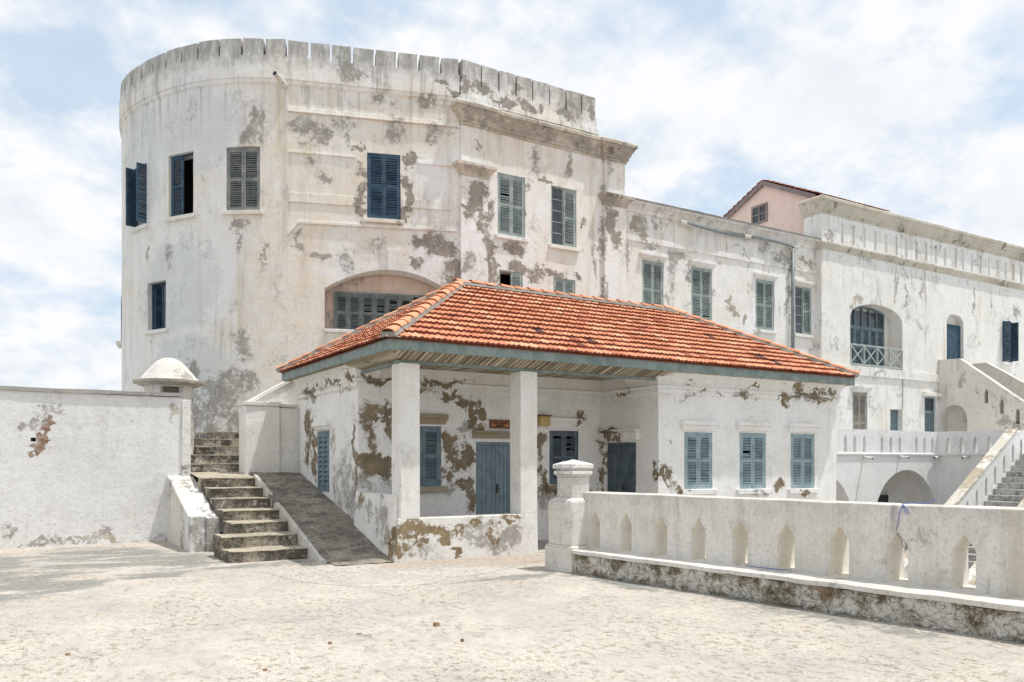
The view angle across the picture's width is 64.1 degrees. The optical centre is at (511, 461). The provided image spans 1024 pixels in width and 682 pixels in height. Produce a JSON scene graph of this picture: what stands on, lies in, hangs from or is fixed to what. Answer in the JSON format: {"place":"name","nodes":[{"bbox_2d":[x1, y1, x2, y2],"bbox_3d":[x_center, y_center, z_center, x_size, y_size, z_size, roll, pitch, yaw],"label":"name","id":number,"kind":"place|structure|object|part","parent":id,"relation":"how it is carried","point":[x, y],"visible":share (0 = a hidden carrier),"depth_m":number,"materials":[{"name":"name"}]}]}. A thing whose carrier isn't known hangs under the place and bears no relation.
{"place":"outdoors","nodes":[
{"label":"outdoors","id":0,"kind":"place"},
{"bbox_2d":[0,540,1023,681],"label":"ground","id":1,"kind":"structure","parent":0,"point":[158,611],"depth_m":7.91,"materials":[{"name":"beige concrete"}]},
{"bbox_2d":[0,386,190,547],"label":"boundary wall","id":2,"kind":"structure","parent":1,"relation":"on","point":[83,466],"depth_m":16.38,"materials":[{"name":"paint"}]},
{"bbox_2d":[132,358,204,453],"bbox_3d":[-8.097,-0.400,19.304,1.578,4.099,1.571,0,0,-31],"label":"sentry box","id":3,"kind":"object","parent":1,"relation":"on","point":[167,375],"visible":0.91,"depth_m":18.94,"materials":[{"name":"paint"}]},
{"bbox_2d":[167,475,219,551],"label":"stair side wall","id":4,"kind":"structure","parent":1,"relation":"on","point":[193,521],"depth_m":15.71,"materials":[{"name":"paint"}]},
{"bbox_2d":[191,472,307,562],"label":"stone staircase","id":5,"kind":"structure","parent":1,"relation":"on","point":[253,527],"depth_m":14.89,"materials":[{"name":"grey stone"}]},
{"bbox_2d":[191,432,238,481],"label":"staircase","id":6,"kind":"structure","parent":5,"relation":"on","point":[216,451],"depth_m":19.41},
{"bbox_2d":[237,401,299,474],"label":"landing wall","id":7,"kind":"structure","parent":5,"relation":"on","point":[269,436],"depth_m":17.96,"materials":[{"name":"paint"}]},
{"bbox_2d":[238,381,299,409],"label":"stair parapet wall","id":8,"kind":"structure","parent":7,"relation":"on","point":[283,392],"depth_m":18.73,"materials":[{"name":"paint"}]},
{"bbox_2d":[250,472,393,565],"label":"ramp","id":9,"kind":"structure","parent":1,"relation":"on","point":[320,524],"depth_m":15.03,"materials":[{"name":"grey concrete"}]},
{"bbox_2d":[248,553,544,586],"bbox_3d":[-1.107,1.657,12.547,5.139,0.025,2.610,0,0,-31],"label":"screed patch","id":10,"kind":"object","parent":1,"relation":"on","point":[404,574],"visible":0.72,"depth_m":12.28,"materials":[{"name":"beige concrete"}]},
{"bbox_2d":[276,278,859,562],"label":"library building","id":11,"kind":"structure","parent":1,"relation":"on","point":[407,454],"depth_m":16.51,"materials":[{"name":"paint"}]},
{"bbox_2d":[311,421,330,491],"bbox_3d":[-3.892,-0.110,16.758,0.162,1.420,0.954,0,0,-31],"label":"window","id":12,"kind":"structure","parent":11,"relation":"in","point":[323,447],"depth_m":16.75,"materials":[{"name":"blue paint"}]},
{"bbox_2d":[420,414,448,492],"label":"window","id":13,"kind":"structure","parent":11,"relation":"in","point":[430,455],"depth_m":15.88,"materials":[{"name":"blue paint"}]},
{"bbox_2d":[476,442,509,513],"bbox_3d":[-0.347,0.610,16.677,0.940,2.040,0.090,0,0,-31],"label":"door","id":14,"kind":"structure","parent":11,"relation":"in","point":[492,458],"depth_m":16.64,"materials":[{"name":"blue paint"}]},
{"bbox_2d":[489,420,509,428],"bbox_3d":[-0.242,-0.772,16.662,0.485,0.175,0.045,0,0,-31],"label":"wooden sign","id":15,"kind":"object","parent":11,"relation":"attached to","point":[503,424],"visible":0.98,"depth_m":16.66,"materials":[{"name":"red wood"}]},
{"bbox_2d":[537,415,551,425],"bbox_3d":[0.680,-0.873,17.153,0.290,0.225,0.170,0,0,-31],"label":"electrical box","id":16,"kind":"object","parent":11,"relation":"attached to","point":[543,420],"visible":0.98,"depth_m":17.10,"materials":[{"name":"paint"}]},
{"bbox_2d":[546,417,585,489],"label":"window","id":17,"kind":"structure","parent":11,"relation":"in","point":[559,441],"depth_m":17.49,"materials":[{"name":"blue wood"}]},
{"bbox_2d":[608,442,635,492],"bbox_3d":[2.378,0.605,17.483,0.090,2.050,1.000,0,0,-31],"label":"door","id":18,"kind":"structure","parent":11,"relation":"in","point":[621,459],"depth_m":17.48,"materials":[{"name":"blue wood"}]},
{"bbox_2d":[680,420,719,494],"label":"window","id":19,"kind":"structure","parent":11,"relation":"in","point":[697,445],"depth_m":17.00,"materials":[{"name":"blue paint"}]},
{"bbox_2d":[736,421,772,493],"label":"window","id":20,"kind":"structure","parent":11,"relation":"in","point":[752,445],"depth_m":17.85,"materials":[{"name":"blue paint"}]},
{"bbox_2d":[787,423,821,493],"bbox_3d":[6.663,-0.083,18.689,1.064,1.595,0.167,0,0,-31],"label":"window","id":21,"kind":"structure","parent":11,"relation":"in","point":[801,445],"depth_m":18.69,"materials":[{"name":"blue paint"}]},
{"bbox_2d":[545,459,593,572],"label":"gate pier","id":22,"kind":"structure","parent":1,"relation":"on","point":[567,517],"depth_m":12.38,"materials":[{"name":"paint"}]},
{"bbox_2d":[570,491,1023,642],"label":"balustrade wall","id":23,"kind":"structure","parent":1,"relation":"on","point":[712,545],"depth_m":9.34,"materials":[{"name":"paint"}]},
{"bbox_2d":[745,565,788,570],"bbox_3d":[3.014,1.468,9.941,0.439,0.356,0.609,0,0,-31],"label":"blue rope","id":24,"kind":"object","parent":23,"relation":"on","point":[768,568],"visible":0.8,"depth_m":9.90,"materials":[{"name":"fabric"}]},
{"bbox_2d":[896,499,936,548],"bbox_3d":[4.345,0.672,8.804,0.405,0.562,0.170,0,0,-6],"label":"blue rope","id":25,"kind":"object","parent":23,"relation":"hanging from","point":[908,513],"visible":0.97,"depth_m":8.76,"materials":[{"name":"fabric"}]},
{"bbox_2d":[0,0,1023,390],"label":"sky","id":26,"kind":"structure","parent":0,"point":[914,109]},
{"bbox_2d":[538,540,549,552],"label":"veranda floor","id":27,"kind":"structure","parent":0,"point":[542,544],"depth_m":16.06,"materials":[{"name":"grey concrete"}]},
{"label":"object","id":28,"kind":"structure","parent":0,"visible":0},
{"bbox_2d":[116,38,637,482],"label":"round tower","id":29,"kind":"structure","parent":28,"relation":"on","point":[279,206],"depth_m":23.21,"materials":[{"name":"paint"}]},
{"bbox_2d":[116,297,121,347],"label":"window","id":30,"kind":"structure","parent":29,"relation":"in","point":[119,343],"depth_m":25.75,"materials":[{"name":"grey paint"}]},
{"bbox_2d":[126,162,147,232],"bbox_3d":[-10.980,-7.758,23.942,0.930,1.905,0.339,0,0,40],"label":"window","id":31,"kind":"structure","parent":29,"relation":"in","point":[133,216],"depth_m":24.03,"materials":[{"name":"blue paint"}]},
{"bbox_2d":[144,282,167,334],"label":"window","id":32,"kind":"structure","parent":29,"relation":"in","point":[160,323],"depth_m":23.84,"materials":[{"name":"blue paint"}]},
{"bbox_2d":[164,152,195,222],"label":"window","id":33,"kind":"structure","parent":29,"relation":"in","point":[187,169],"depth_m":23.24,"materials":[{"name":"blue paint"}]},
{"bbox_2d":[221,147,263,214],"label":"window","id":34,"kind":"structure","parent":29,"relation":"in","point":[245,176],"depth_m":22.57,"materials":[{"name":"grey paint"}]},
{"bbox_2d":[334,291,424,329],"bbox_3d":[-3.454,-4.295,23.769,3.360,1.170,0.080,0,0,-13],"label":"window","id":35,"kind":"structure","parent":29,"relation":"in","point":[352,310],"depth_m":23.56,"materials":[{"name":"grey paint"}]},
{"bbox_2d":[364,153,403,224],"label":"window","id":36,"kind":"structure","parent":29,"relation":"in","point":[383,176],"depth_m":23.19,"materials":[{"name":"blue paint"}]},
{"bbox_2d":[499,270,521,286],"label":"window","id":37,"kind":"structure","parent":29,"relation":"in","point":[510,280],"depth_m":24.77,"materials":[{"name":"grey paint"}]},
{"bbox_2d":[495,172,529,242],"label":"window","id":38,"kind":"structure","parent":29,"relation":"in","point":[508,199],"depth_m":24.63,"materials":[{"name":"grey paint"}]},
{"bbox_2d":[553,277,574,293],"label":"window","id":39,"kind":"structure","parent":29,"relation":"in","point":[560,285],"depth_m":25.63,"materials":[{"name":"grey paint"}]},
{"bbox_2d":[548,185,580,252],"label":"window","id":40,"kind":"structure","parent":29,"relation":"in","point":[560,218],"depth_m":25.63,"materials":[{"name":"grey paint"}]},
{"bbox_2d":[626,198,820,355],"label":"castle wing","id":41,"kind":"structure","parent":28,"relation":"on","point":[740,283],"depth_m":29.69,"materials":[{"name":"white paint"}]},
{"bbox_2d":[639,251,668,304],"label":"window","id":42,"kind":"structure","parent":41,"relation":"in","point":[649,284],"depth_m":27.99,"materials":[{"name":"grey paint"}]},
{"bbox_2d":[689,259,716,320],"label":"window","id":43,"kind":"structure","parent":41,"relation":"in","point":[698,275],"depth_m":29.17,"materials":[{"name":"grey paint"}]},
{"bbox_2d":[678,219,798,348],"bbox_3d":[8.433,-5.898,30.006,6.107,5.095,0.206,0,0,-31],"label":"drainpipe","id":44,"kind":"object","parent":41,"relation":"attached to","point":[791,246],"visible":0.96,"depth_m":31.43,"materials":[{"name":"white metal"}]},
{"bbox_2d":[753,272,778,333],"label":"window","id":45,"kind":"structure","parent":41,"relation":"in","point":[761,312],"depth_m":30.87,"materials":[{"name":"grey paint"}]},
{"bbox_2d":[795,279,815,338],"bbox_3d":[11.414,-5.973,31.970,1.214,2.195,0.222,0,0,-31],"label":"window","id":46,"kind":"structure","parent":41,"relation":"in","point":[800,292],"depth_m":32.02,"materials":[{"name":"grey paint"}]},
{"bbox_2d":[723,180,889,233],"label":"gabled house","id":47,"kind":"structure","parent":41,"relation":"on","point":[771,204],"depth_m":34.34,"materials":[{"name":"pink paint"}]},
{"bbox_2d":[751,202,767,223],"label":"window","id":48,"kind":"structure","parent":47,"relation":"in","point":[759,213],"depth_m":34.93,"materials":[{"name":"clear glass"}]},
{"bbox_2d":[798,194,1023,551],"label":"castle range","id":49,"kind":"structure","parent":28,"relation":"on","point":[904,305],"depth_m":35.00,"materials":[{"name":"paint"}]},
{"bbox_2d":[851,385,872,428],"bbox_3d":[14.230,-1.720,33.307,1.194,2.740,0.282,0,0,-31],"label":"window","id":50,"kind":"structure","parent":49,"relation":"in","point":[860,423],"depth_m":33.37,"materials":[{"name":"beige paint"}]},
{"bbox_2d":[850,306,883,367],"bbox_3d":[14.684,-5.230,34.308,3.010,2.600,0.072,0,0,-31],"label":"window","id":51,"kind":"structure","parent":49,"relation":"in","point":[861,321],"depth_m":34.52,"materials":[{"name":"blue paint"}]},
{"bbox_3d":[16.147,-1.390,34.859,0.880,1.680,0.075,0,0,-31],"label":"door","id":52,"kind":"part","parent":49,"relation":"part of","materials":[{"name":"blue paint"}]},
{"bbox_3d":[18.321,-1.575,36.038,0.900,2.530,0.075,0,0,-31],"label":"door","id":53,"kind":"part","parent":49,"relation":"part of","materials":[{"name":"blue paint"}]},
{"bbox_3d":[19.939,-4.860,37.043,1.250,2.720,0.090,0,0,-31],"label":"door","id":54,"kind":"part","parent":49,"relation":"part of","materials":[{"name":"blue paint"}]},
{"bbox_2d":[1001,321,1018,364],"bbox_3d":[23.808,-5.702,39.037,0.990,2.055,0.367,0,0,-31],"label":"window","id":55,"kind":"structure","parent":49,"relation":"in","point":[1011,350],"depth_m":39.08,"materials":[{"name":"blue paint"}]},
{"bbox_2d":[836,428,1005,504],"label":"arcaded terrace","id":56,"kind":"structure","parent":28,"relation":"on","point":[939,466],"depth_m":31.89,"materials":[{"name":"white paint"}]},
{"bbox_2d":[878,495,887,502],"bbox_3d":[14.097,2.825,33.209,3.800,3.250,0.070,0,0,-31],"label":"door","id":57,"kind":"structure","parent":56,"relation":"in","point":[882,498],"depth_m":34.00,"materials":[{"name":"black wood"}]},
{"bbox_2d":[938,358,1023,451],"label":"stair block","id":58,"kind":"structure","parent":56,"relation":"on","point":[982,396],"depth_m":35.10,"materials":[{"name":"paint"}]},
{"bbox_2d":[904,428,1023,585],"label":"staircase","id":59,"kind":"structure","parent":28,"relation":"on","point":[995,477],"depth_m":29.27,"materials":[{"name":"white concrete"}]}
]}

